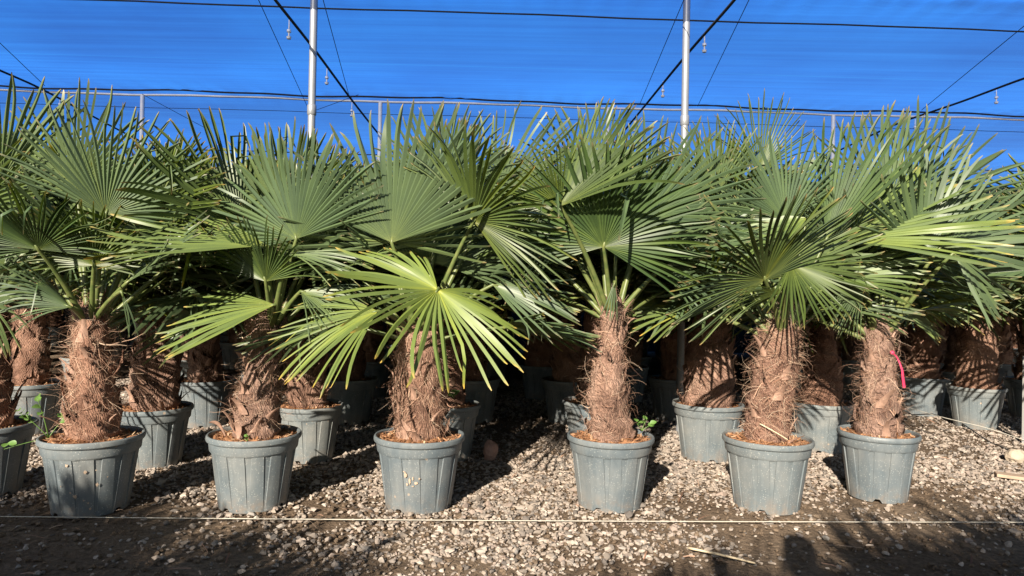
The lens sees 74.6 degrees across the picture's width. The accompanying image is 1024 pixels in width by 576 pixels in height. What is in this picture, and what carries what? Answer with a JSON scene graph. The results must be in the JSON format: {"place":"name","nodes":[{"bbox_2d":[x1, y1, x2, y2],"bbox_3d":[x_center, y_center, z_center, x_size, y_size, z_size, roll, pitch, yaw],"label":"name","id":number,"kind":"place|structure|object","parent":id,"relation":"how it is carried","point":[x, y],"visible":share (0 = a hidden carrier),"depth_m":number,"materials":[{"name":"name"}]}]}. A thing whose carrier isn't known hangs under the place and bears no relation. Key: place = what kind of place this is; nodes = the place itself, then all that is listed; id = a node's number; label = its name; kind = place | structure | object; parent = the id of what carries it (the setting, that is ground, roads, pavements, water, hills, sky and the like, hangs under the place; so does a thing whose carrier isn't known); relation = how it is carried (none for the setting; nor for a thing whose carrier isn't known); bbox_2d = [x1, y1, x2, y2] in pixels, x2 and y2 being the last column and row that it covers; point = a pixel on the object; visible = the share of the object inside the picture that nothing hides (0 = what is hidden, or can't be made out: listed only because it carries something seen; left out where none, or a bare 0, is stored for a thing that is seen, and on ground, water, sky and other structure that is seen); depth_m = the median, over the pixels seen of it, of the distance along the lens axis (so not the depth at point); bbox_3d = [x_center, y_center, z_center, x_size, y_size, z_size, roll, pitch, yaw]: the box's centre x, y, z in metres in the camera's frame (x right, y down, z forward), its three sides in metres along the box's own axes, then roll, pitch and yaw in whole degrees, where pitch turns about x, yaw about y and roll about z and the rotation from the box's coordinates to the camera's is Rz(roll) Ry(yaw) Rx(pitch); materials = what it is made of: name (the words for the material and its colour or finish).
{"place":"outdoors","nodes":[
{"label":"outdoors","id":0,"kind":"place"},
{"bbox_2d":[0,70,154,148],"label":"irrigation hose","id":1,"kind":"object","parent":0,"point":[25,81],"visible":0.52,"depth_m":7.91,"materials":[{"name":"black plastic"}]},
{"bbox_2d":[283,338,289,355],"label":"potted palm","id":2,"kind":"object","parent":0,"point":[286,347],"depth_m":10.76,"materials":[{"name":"green plant"}]},
{"bbox_2d":[0,343,1023,575],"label":"ground","id":3,"kind":"structure","parent":0,"point":[83,557],"depth_m":3.25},
{"bbox_2d":[9,281,50,377],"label":"potted palm","id":4,"kind":"object","parent":3,"relation":"on","point":[10,326],"depth_m":7.07,"materials":[{"name":"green plant"}]},
{"bbox_2d":[46,302,70,348],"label":"potted palm","id":5,"kind":"object","parent":3,"relation":"on","point":[54,320],"visible":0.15,"depth_m":12.13,"materials":[{"name":"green plant"}]},
{"bbox_2d":[1,121,177,433],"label":"potted palm","id":6,"kind":"object","parent":3,"relation":"on","point":[34,358],"visible":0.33,"depth_m":5.21,"materials":[{"name":"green plant"}]},
{"bbox_2d":[0,72,189,496],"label":"potted palm","id":7,"kind":"object","parent":3,"relation":"on","point":[14,459],"visible":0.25,"depth_m":3.63,"materials":[{"name":"plant"}]},
{"bbox_2d":[58,287,170,379],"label":"potted palm","id":8,"kind":"object","parent":3,"relation":"on","point":[66,361],"visible":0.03,"depth_m":6.98,"materials":[{"name":"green plant"}]},
{"bbox_2d":[109,306,125,378],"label":"potted palm","id":9,"kind":"object","parent":3,"relation":"on","point":[119,348],"visible":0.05,"depth_m":8.31,"materials":[{"name":"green plant"}]},
{"bbox_2d":[53,284,189,376],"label":"potted palm","id":10,"kind":"object","parent":3,"relation":"on","point":[183,364],"visible":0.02,"depth_m":6.96,"materials":[{"name":"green plant"}]},
{"bbox_2d":[115,294,133,348],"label":"potted palm","id":11,"kind":"object","parent":3,"relation":"on","point":[124,334],"visible":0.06,"depth_m":12.16,"materials":[{"name":"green plant"}]},
{"bbox_2d":[135,95,144,340],"bbox_3d":[-4.900,-0.649,8.834,0.069,3.760,0.069,1,0,0],"label":"roof post","id":12,"kind":"object","parent":3,"relation":"on","point":[142,110],"visible":0.24,"depth_m":8.82,"materials":[{"name":"silver metal"}]},
{"bbox_2d":[0,89,1023,120],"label":"purlin pipe","id":13,"kind":"object","parent":12,"relation":"attached to","point":[449,102],"visible":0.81,"depth_m":8.99,"materials":[{"name":"grey metal"}]},
{"bbox_2d":[0,0,1023,186],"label":"shade net","id":14,"kind":"object","parent":13,"relation":"on","point":[102,44],"visible":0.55,"depth_m":7.30,"materials":[{"name":"fabric"}]},
{"bbox_2d":[0,43,44,85],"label":"roof wire","id":15,"kind":"object","parent":14,"relation":"attached to","point":[20,62],"visible":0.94,"depth_m":7.29,"materials":[{"name":"black metal"}]},
{"bbox_2d":[142,94,202,126],"bbox_3d":[-4.631,-2.421,9.378,0.008,0.007,1.931,1,0,0],"label":"roof wire","id":16,"kind":"object","parent":14,"relation":"attached to","point":[170,109],"visible":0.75,"depth_m":9.06,"materials":[{"name":"black metal"}]},
{"bbox_2d":[10,103,1013,131],"bbox_3d":[0.046,-2.425,9.568,22.013,0.020,0.008,1,0,-2],"label":"tension wire","id":17,"kind":"object","parent":14,"relation":"attached to","point":[485,116],"visible":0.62,"depth_m":9.53,"materials":[{"name":"black metal"}]},
{"bbox_2d":[47,145,1022,171],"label":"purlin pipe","id":18,"kind":"object","parent":14,"relation":"attached to","point":[485,157],"visible":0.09,"depth_m":12.21,"materials":[{"name":"silver metal"}]},
{"bbox_2d":[0,85,1023,117],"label":"gather rope","id":19,"kind":"object","parent":13,"relation":"attached to","point":[500,100],"visible":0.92,"depth_m":8.95,"materials":[{"name":"black"}]},
{"bbox_2d":[826,77,1023,156],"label":"irrigation hose","id":20,"kind":"object","parent":13,"relation":"attached to","point":[983,93],"visible":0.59,"depth_m":7.58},
{"bbox_2d":[0,77,292,518],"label":"potted palm","id":21,"kind":"object","parent":3,"relation":"on","point":[89,453],"visible":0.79,"depth_m":3.39,"materials":[{"name":"plant"}]},
{"bbox_2d":[1,393,64,448],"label":"weed","id":22,"kind":"object","parent":21,"relation":"in","point":[27,417],"visible":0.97,"depth_m":3.40,"materials":[{"name":"green plant"}]},
{"bbox_2d":[0,135,327,469],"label":"potted palm","id":23,"kind":"object","parent":3,"relation":"on","point":[161,415],"visible":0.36,"depth_m":4.26,"materials":[{"name":"plant"}]},
{"bbox_2d":[54,142,304,428],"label":"potted palm","id":24,"kind":"object","parent":3,"relation":"on","point":[204,384],"visible":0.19,"depth_m":5.53,"materials":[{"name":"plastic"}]},
{"bbox_2d":[220,317,246,369],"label":"potted palm","id":25,"kind":"object","parent":3,"relation":"on","point":[229,354],"visible":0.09,"depth_m":9.45,"materials":[{"name":"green plant"}]},
{"bbox_2d":[236,302,254,378],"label":"potted palm","id":26,"kind":"object","parent":3,"relation":"on","point":[239,351],"visible":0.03,"depth_m":8.20,"materials":[{"name":"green plant"}]},
{"bbox_2d":[84,106,425,513],"bbox_3d":[-1.256,0.088,3.853,1.811,2.152,1.751,1,0,-10],"label":"potted palm","id":27,"kind":"object","parent":3,"relation":"on","point":[253,473],"visible":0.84,"depth_m":3.49,"materials":[{"name":"plant"}]},
{"bbox_2d":[209,421,224,435],"bbox_3d":[-1.521,0.727,3.468,0.081,0.082,0.040,1,0,-25],"label":"husk","id":28,"kind":"object","parent":27,"relation":"on","point":[218,424],"visible":1,"depth_m":3.46,"materials":[{"name":"beige plant"}]},
{"bbox_2d":[232,422,241,438],"bbox_3d":[-1.411,0.732,3.454,0.042,0.089,0.048,1,0,0],"label":"husk","id":29,"kind":"object","parent":27,"relation":"on","point":[238,427],"visible":1,"depth_m":3.46,"materials":[{"name":"beige plant"}]},
{"bbox_2d":[200,156,377,424],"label":"potted palm","id":30,"kind":"object","parent":3,"relation":"on","point":[355,397],"visible":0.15,"depth_m":5.80,"materials":[{"name":"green plant"}]},
{"bbox_2d":[307,0,317,177],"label":"roof post","id":31,"kind":"object","parent":3,"relation":"on","point":[311,109],"visible":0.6,"depth_m":5.63,"materials":[{"name":"metal"}]},
{"bbox_2d":[258,0,306,104],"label":"roof wire","id":32,"kind":"object","parent":31,"relation":"attached to","point":[281,49],"visible":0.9,"depth_m":6.71,"materials":[{"name":"black metal"}]},
{"bbox_2d":[323,0,348,93],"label":"roof wire","id":33,"kind":"object","parent":31,"relation":"attached to","point":[334,42],"visible":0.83,"depth_m":6.50,"materials":[{"name":"black metal"}]},
{"bbox_2d":[86,0,1023,32],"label":"support cable","id":34,"kind":"object","parent":31,"relation":"attached to","point":[559,15],"visible":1,"depth_m":5.72,"materials":[{"name":"black metal"}]},
{"bbox_2d":[698,0,748,104],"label":"roof wire","id":35,"kind":"object","parent":34,"relation":"attached to","point":[725,48],"visible":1,"depth_m":6.43,"materials":[{"name":"black metal"}]},
{"bbox_2d":[922,26,1023,109],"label":"roof wire","id":36,"kind":"object","parent":34,"relation":"attached to","point":[976,65],"visible":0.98,"depth_m":6.79,"materials":[{"name":"black metal"}]},
{"bbox_2d":[188,124,452,463],"bbox_3d":[-1.379,0.089,4.641,2.259,2.157,2.304,1,-1,-36],"label":"potted palm","id":37,"kind":"object","parent":3,"relation":"on","point":[316,414],"visible":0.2,"depth_m":4.48,"materials":[{"name":"plant"}]},
{"bbox_2d":[328,326,333,374],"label":"potted palm","id":38,"kind":"object","parent":3,"relation":"on","point":[329,355],"visible":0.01,"depth_m":8.44,"materials":[{"name":"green plant"}]},
{"bbox_2d":[287,285,396,397],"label":"potted palm","id":39,"kind":"object","parent":3,"relation":"on","point":[376,367],"visible":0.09,"depth_m":7.27,"materials":[{"name":"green plant"}]},
{"bbox_2d":[377,102,382,160],"bbox_3d":[-1.789,-0.589,8.943,0.069,3.760,0.069,1,0,0],"label":"roof post","id":40,"kind":"object","parent":3,"relation":"on","point":[380,104],"visible":0.23,"depth_m":8.93,"materials":[{"name":"silver metal"}]},
{"bbox_2d":[274,0,392,152],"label":"irrigation hose","id":41,"kind":"object","parent":40,"relation":"attached to","point":[307,40],"visible":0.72,"depth_m":6.69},
{"bbox_2d":[286,20,290,39],"bbox_3d":[-2.046,-2.373,6.167,0.046,0.189,0.046,1,0,0],"label":"sprinkler","id":42,"kind":"object","parent":41,"relation":"hanging from","point":[288,32],"visible":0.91,"depth_m":6.16,"materials":[{"name":"white plastic"}]},
{"bbox_2d":[325,69,328,84],"bbox_3d":[-2.043,-2.336,7.417,0.046,0.189,0.046,1,0,0],"label":"sprinkler","id":43,"kind":"object","parent":41,"relation":"hanging from","point":[326,78],"visible":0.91,"depth_m":7.41,"materials":[{"name":"white plastic"}]},
{"bbox_2d":[384,308,401,371],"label":"potted palm","id":44,"kind":"object","parent":3,"relation":"on","point":[389,342],"visible":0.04,"depth_m":9.59,"materials":[{"name":"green plant"}]},
{"bbox_2d":[234,99,603,514],"bbox_3d":[-0.490,0.035,3.776,2.035,2.287,1.876,1,-1,33],"label":"potted palm","id":45,"kind":"object","parent":3,"relation":"on","point":[419,445],"visible":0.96,"depth_m":3.46,"materials":[{"name":"plant"}]},
{"bbox_2d":[284,117,593,461],"bbox_3d":[-0.465,-0.004,4.792,2.022,2.381,2.481,1,0,4],"label":"potted palm","id":46,"kind":"object","parent":3,"relation":"on","point":[465,412],"visible":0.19,"depth_m":4.58,"materials":[{"name":"plant"}]},
{"bbox_2d":[448,390,459,397],"bbox_3d":[-0.412,0.727,4.591,0.106,0.061,0.054,1,0,9],"label":"weed","id":47,"kind":"object","parent":46,"relation":"in","point":[455,392],"visible":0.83,"depth_m":4.59,"materials":[{"name":"green plant"}]},
{"bbox_2d":[401,256,585,423],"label":"potted palm","id":48,"kind":"object","parent":3,"relation":"on","point":[482,393],"visible":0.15,"depth_m":5.96,"materials":[{"name":"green plant"}]},
{"bbox_2d":[499,301,517,363],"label":"potted palm","id":49,"kind":"object","parent":3,"relation":"on","point":[508,348],"visible":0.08,"depth_m":10.98,"materials":[{"name":"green plant"}]},
{"bbox_2d":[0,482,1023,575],"bbox_3d":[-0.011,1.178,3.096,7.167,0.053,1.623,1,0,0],"label":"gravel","id":50,"kind":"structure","parent":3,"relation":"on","point":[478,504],"depth_m":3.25,"materials":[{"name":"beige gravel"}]},
{"bbox_2d":[0,444,1023,575],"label":"gravel stones","id":51,"kind":"object","parent":3,"relation":"on","point":[254,572],"visible":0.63,"depth_m":3.29,"materials":[{"name":"beige gravel"}]},
{"bbox_2d":[0,516,1023,522],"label":"string","id":52,"kind":"object","parent":3,"relation":"on","point":[499,520],"visible":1,"depth_m":3.35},
{"bbox_2d":[485,290,631,399],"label":"potted palm","id":53,"kind":"object","parent":3,"relation":"on","point":[535,367],"visible":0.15,"depth_m":7.31,"materials":[{"name":"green plant"}]},
{"bbox_2d":[477,168,656,424],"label":"potted palm","id":54,"kind":"object","parent":3,"relation":"on","point":[558,385],"visible":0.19,"depth_m":6.03,"materials":[{"name":"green plant"}]},
{"bbox_2d":[575,312,582,344],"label":"potted palm","id":55,"kind":"object","parent":3,"relation":"on","point":[579,319],"visible":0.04,"depth_m":11.06,"materials":[{"name":"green plant"}]},
{"bbox_2d":[441,128,759,450],"bbox_3d":[0.671,0.048,4.825,2.371,2.320,2.292,1,0,33],"label":"potted palm","id":56,"kind":"object","parent":3,"relation":"on","point":[573,406],"visible":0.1,"depth_m":4.85,"materials":[{"name":"plant"}]},
{"bbox_2d":[606,109,609,147],"bbox_3d":[1.260,-0.530,9.047,0.069,3.760,0.069,1,0,0],"label":"roof post","id":57,"kind":"object","parent":3,"relation":"on","point":[608,129],"visible":0.14,"depth_m":9.04,"materials":[{"name":"silver metal"}]},
{"bbox_2d":[453,96,769,513],"bbox_3d":[0.592,0.052,4.027,1.761,2.297,1.726,1,-1,-40],"label":"potted palm","id":58,"kind":"object","parent":3,"relation":"on","point":[610,446],"visible":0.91,"depth_m":3.58,"materials":[{"name":"plant"}]},
{"bbox_2d":[634,416,655,430],"bbox_3d":[0.729,0.740,3.677,0.124,0.086,0.072,1,0,-14],"label":"weed","id":59,"kind":"object","parent":58,"relation":"attached to","point":[651,423],"visible":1,"depth_m":3.67,"materials":[{"name":"green plant"}]},
{"bbox_2d":[640,322,651,384],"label":"potted palm","id":60,"kind":"object","parent":3,"relation":"on","point":[646,359],"visible":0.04,"depth_m":8.61,"materials":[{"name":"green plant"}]},
{"bbox_2d":[652,316,661,358],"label":"potted palm","id":61,"kind":"object","parent":3,"relation":"on","point":[657,351],"visible":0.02,"depth_m":12.35,"materials":[{"name":"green plant"}]},
{"bbox_2d":[570,268,751,421],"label":"potted palm","id":62,"kind":"object","parent":3,"relation":"on","point":[663,388],"visible":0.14,"depth_m":6.29,"materials":[{"name":"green plant"}]},
{"bbox_2d":[676,0,689,431],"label":"roof post","id":63,"kind":"object","parent":3,"relation":"on","point":[684,119],"visible":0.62,"depth_m":5.73,"materials":[{"name":"metal"}]},
{"bbox_2d":[640,0,683,102],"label":"roof wire","id":64,"kind":"object","parent":63,"relation":"attached to","point":[663,48],"visible":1,"depth_m":6.48,"materials":[{"name":"black metal"}]},
{"bbox_2d":[602,0,735,157],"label":"irrigation hose","id":65,"kind":"object","parent":63,"relation":"attached to","point":[730,4],"visible":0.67,"depth_m":6.22,"materials":[{"name":"black plastic"}]},
{"bbox_2d":[661,85,664,97],"bbox_3d":[1.733,-2.280,7.717,0.046,0.189,0.046,1,0,0],"label":"sprinkler","id":66,"kind":"object","parent":65,"relation":"hanging from","point":[662,91],"visible":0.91,"depth_m":7.71,"materials":[{"name":"white plastic"}]},
{"bbox_2d":[702,36,706,52],"bbox_3d":[1.838,-2.338,6.418,0.046,0.189,0.046,1,0,0],"label":"sprinkler","id":67,"kind":"object","parent":65,"relation":"hanging from","point":[704,44],"visible":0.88,"depth_m":6.41,"materials":[{"name":"white plastic"}]},
{"bbox_2d":[685,321,691,344],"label":"potted palm","id":68,"kind":"object","parent":3,"relation":"on","point":[686,323],"visible":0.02,"depth_m":9.74,"materials":[{"name":"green plant"}]},
{"bbox_2d":[687,547,754,563],"bbox_3d":[0.907,1.164,2.931,0.293,0.022,0.034,1,0,33],"label":"dry stalk","id":69,"kind":"object","parent":3,"relation":"on","point":[709,552],"visible":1,"depth_m":2.92,"materials":[{"name":"beige plant"}]},
{"bbox_2d":[574,128,917,462],"bbox_3d":[1.420,0.058,4.946,2.636,2.330,2.489,1,0,-23],"label":"potted palm","id":70,"kind":"object","parent":3,"relation":"on","point":[707,407],"visible":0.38,"depth_m":4.69,"materials":[{"name":"plant"}]},
{"bbox_2d":[750,335,758,367],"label":"potted palm","id":71,"kind":"object","parent":3,"relation":"on","point":[754,352],"visible":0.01,"depth_m":9.96,"materials":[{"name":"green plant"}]},
{"bbox_2d":[617,88,1023,515],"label":"potted palm","id":72,"kind":"object","parent":3,"relation":"on","point":[768,468],"visible":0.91,"depth_m":3.67,"materials":[{"name":"plant"}]},
{"bbox_2d":[760,423,787,439],"bbox_3d":[1.405,0.770,3.610,0.150,0.071,0.008,1,-1,38],"label":"dry stalk","id":73,"kind":"object","parent":72,"relation":"on","point":[773,430],"visible":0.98,"depth_m":3.61,"materials":[{"name":"beige plant"}]},
{"bbox_2d":[668,183,993,453],"bbox_3d":[2.413,0.200,5.209,2.326,2.090,2.214,1,0,-26],"label":"potted palm","id":74,"kind":"object","parent":3,"relation":"on","point":[824,412],"visible":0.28,"depth_m":5.05,"materials":[{"name":"green plant"}]},
{"bbox_2d":[830,115,835,181],"bbox_3d":[4.345,-0.470,9.149,0.069,3.760,0.069,1,0,0],"label":"roof post","id":75,"kind":"object","parent":3,"relation":"on","point":[833,118],"visible":0.23,"depth_m":9.14,"materials":[{"name":"silver metal"}]},
{"bbox_2d":[841,314,863,389],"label":"potted palm","id":76,"kind":"object","parent":3,"relation":"on","point":[853,347],"visible":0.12,"depth_m":8.61,"materials":[{"name":"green plant"}]},
{"bbox_2d":[701,95,1023,504],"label":"potted palm","id":77,"kind":"object","parent":3,"relation":"on","point":[879,443],"visible":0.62,"depth_m":3.89,"materials":[{"name":"plant"}]},
{"bbox_2d":[890,351,905,387],"bbox_3d":[2.228,0.470,3.878,0.098,0.217,0.027,1,0,0],"label":"ribbon","id":78,"kind":"object","parent":77,"relation":"attached to","point":[902,373],"visible":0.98,"depth_m":3.88,"materials":[{"name":"pink plastic"}]},
{"bbox_2d":[793,289,934,396],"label":"potted palm","id":79,"kind":"object","parent":3,"relation":"on","point":[801,358],"visible":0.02,"depth_m":7.27,"materials":[{"name":"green plant"}]},
{"bbox_2d":[834,321,910,356],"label":"potted palm","id":80,"kind":"object","parent":3,"relation":"on","point":[838,343],"visible":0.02,"depth_m":9.76,"materials":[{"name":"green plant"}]},
{"bbox_2d":[894,321,911,373],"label":"potted palm","id":81,"kind":"object","parent":3,"relation":"on","point":[902,339],"visible":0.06,"depth_m":9.90,"materials":[{"name":"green plant"}]},
{"bbox_2d":[839,189,1023,430],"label":"potted palm","id":82,"kind":"object","parent":3,"relation":"on","point":[976,391],"visible":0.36,"depth_m":6.11,"materials":[{"name":"green plant"}]},
{"bbox_2d":[911,203,963,404],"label":"potted palm","id":83,"kind":"object","parent":3,"relation":"on","point":[948,367],"visible":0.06,"depth_m":7.44,"materials":[{"name":"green plant"}]},
{"bbox_2d":[945,312,952,335],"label":"potted palm","id":84,"kind":"object","parent":3,"relation":"on","point":[947,328],"depth_m":11.34,"materials":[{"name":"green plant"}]},
{"bbox_2d":[895,214,1023,416],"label":"potted palm","id":85,"kind":"object","parent":3,"relation":"on","point":[923,355],"visible":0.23,"depth_m":6.76,"materials":[{"name":"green plant"}]},
{"bbox_2d":[905,406,1023,439],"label":"ground cord","id":86,"kind":"object","parent":3,"relation":"on","point":[963,422],"visible":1,"depth_m":5.67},
{"bbox_2d":[937,310,1019,367],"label":"potted palm","id":87,"kind":"object","parent":3,"relation":"on","point":[943,349],"visible":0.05,"depth_m":8.52,"materials":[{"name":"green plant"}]},
{"bbox_2d":[952,153,1023,331],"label":"potted palm","id":88,"kind":"object","parent":3,"relation":"on","point":[1017,209],"visible":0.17,"depth_m":5.20,"materials":[{"name":"green plant"}]},
{"bbox_2d":[957,191,1023,416],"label":"potted palm","id":89,"kind":"object","parent":3,"relation":"on","point":[1013,385],"visible":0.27,"depth_m":6.84,"materials":[{"name":"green plant"}]},
{"bbox_2d":[990,306,1020,386],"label":"potted palm","id":90,"kind":"object","parent":3,"relation":"on","point":[1006,355],"visible":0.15,"depth_m":8.59,"materials":[{"name":"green plant"}]},
{"bbox_2d":[1004,449,1023,463],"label":"rock","id":91,"kind":"object","parent":3,"relation":"on","point":[1014,455],"visible":0.82,"depth_m":4.85,"materials":[{"name":"beige stone"}]},
{"bbox_2d":[1010,312,1019,362],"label":"potted palm","id":92,"kind":"object","parent":3,"relation":"on","point":[1012,323],"visible":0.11,"depth_m":11.35,"materials":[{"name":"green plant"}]},
{"bbox_2d":[1022,356,1023,443],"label":"stake","id":93,"kind":"object","parent":3,"relation":"on","point":[1023,404],"visible":0.8,"depth_m":5.53,"materials":[{"name":"white plastic"}]},
{"bbox_2d":[23,371,1023,503],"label":"gravel","id":94,"kind":"structure","parent":0,"point":[646,403],"depth_m":4.67,"materials":[{"name":"beige gravel"}]},
{"bbox_2d":[246,315,287,394],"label":"potted palm","id":95,"kind":"object","parent":94,"relation":"on","point":[284,384],"visible":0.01,"depth_m":7.27,"materials":[{"name":"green plant"}]},
{"bbox_2d":[483,439,497,460],"bbox_3d":[-0.149,1.135,4.668,0.100,0.159,0.125,1,0,21],"label":"rock","id":96,"kind":"object","parent":94,"relation":"on","point":[490,451],"visible":0.83,"depth_m":4.63,"materials":[{"name":"brown stone"}]},
{"bbox_2d":[483,300,510,383],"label":"potted palm","id":97,"kind":"object","parent":94,"relation":"on","point":[499,363],"visible":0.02,"depth_m":8.42,"materials":[{"name":"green plant"}]},
{"bbox_2d":[4,411,1003,574],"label":"litter","id":98,"kind":"object","parent":94,"relation":"on","point":[199,571],"visible":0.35,"depth_m":3.23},
{"bbox_2d":[574,283,661,403],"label":"potted palm","id":99,"kind":"object","parent":94,"relation":"on","point":[637,374],"visible":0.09,"depth_m":7.18,"materials":[{"name":"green plant"}]},
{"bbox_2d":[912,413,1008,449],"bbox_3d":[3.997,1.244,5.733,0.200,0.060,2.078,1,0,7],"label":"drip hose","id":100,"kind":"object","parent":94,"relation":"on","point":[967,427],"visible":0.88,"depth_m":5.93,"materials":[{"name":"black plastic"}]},
{"bbox_2d":[994,471,1023,480],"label":"plank","id":101,"kind":"object","parent":94,"relation":"on","point":[1009,475],"visible":1,"depth_m":4.38,"materials":[{"name":"beige wood"}]},
{"bbox_2d":[44,164,1017,352],"bbox_3d":[0.010,-0.543,13.904,21.815,3.710,0.099,1,0,-2],"label":"windbreak net","id":102,"kind":"object","parent":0,"point":[741,337],"visible":0.02,"depth_m":14.00,"materials":[{"name":"fabric"}]},
{"bbox_2d":[642,327,649,354],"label":"potted palm","id":103,"kind":"object","parent":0,"point":[645,346],"visible":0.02,"depth_m":11.11,"materials":[{"name":"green plant"}]}
]}

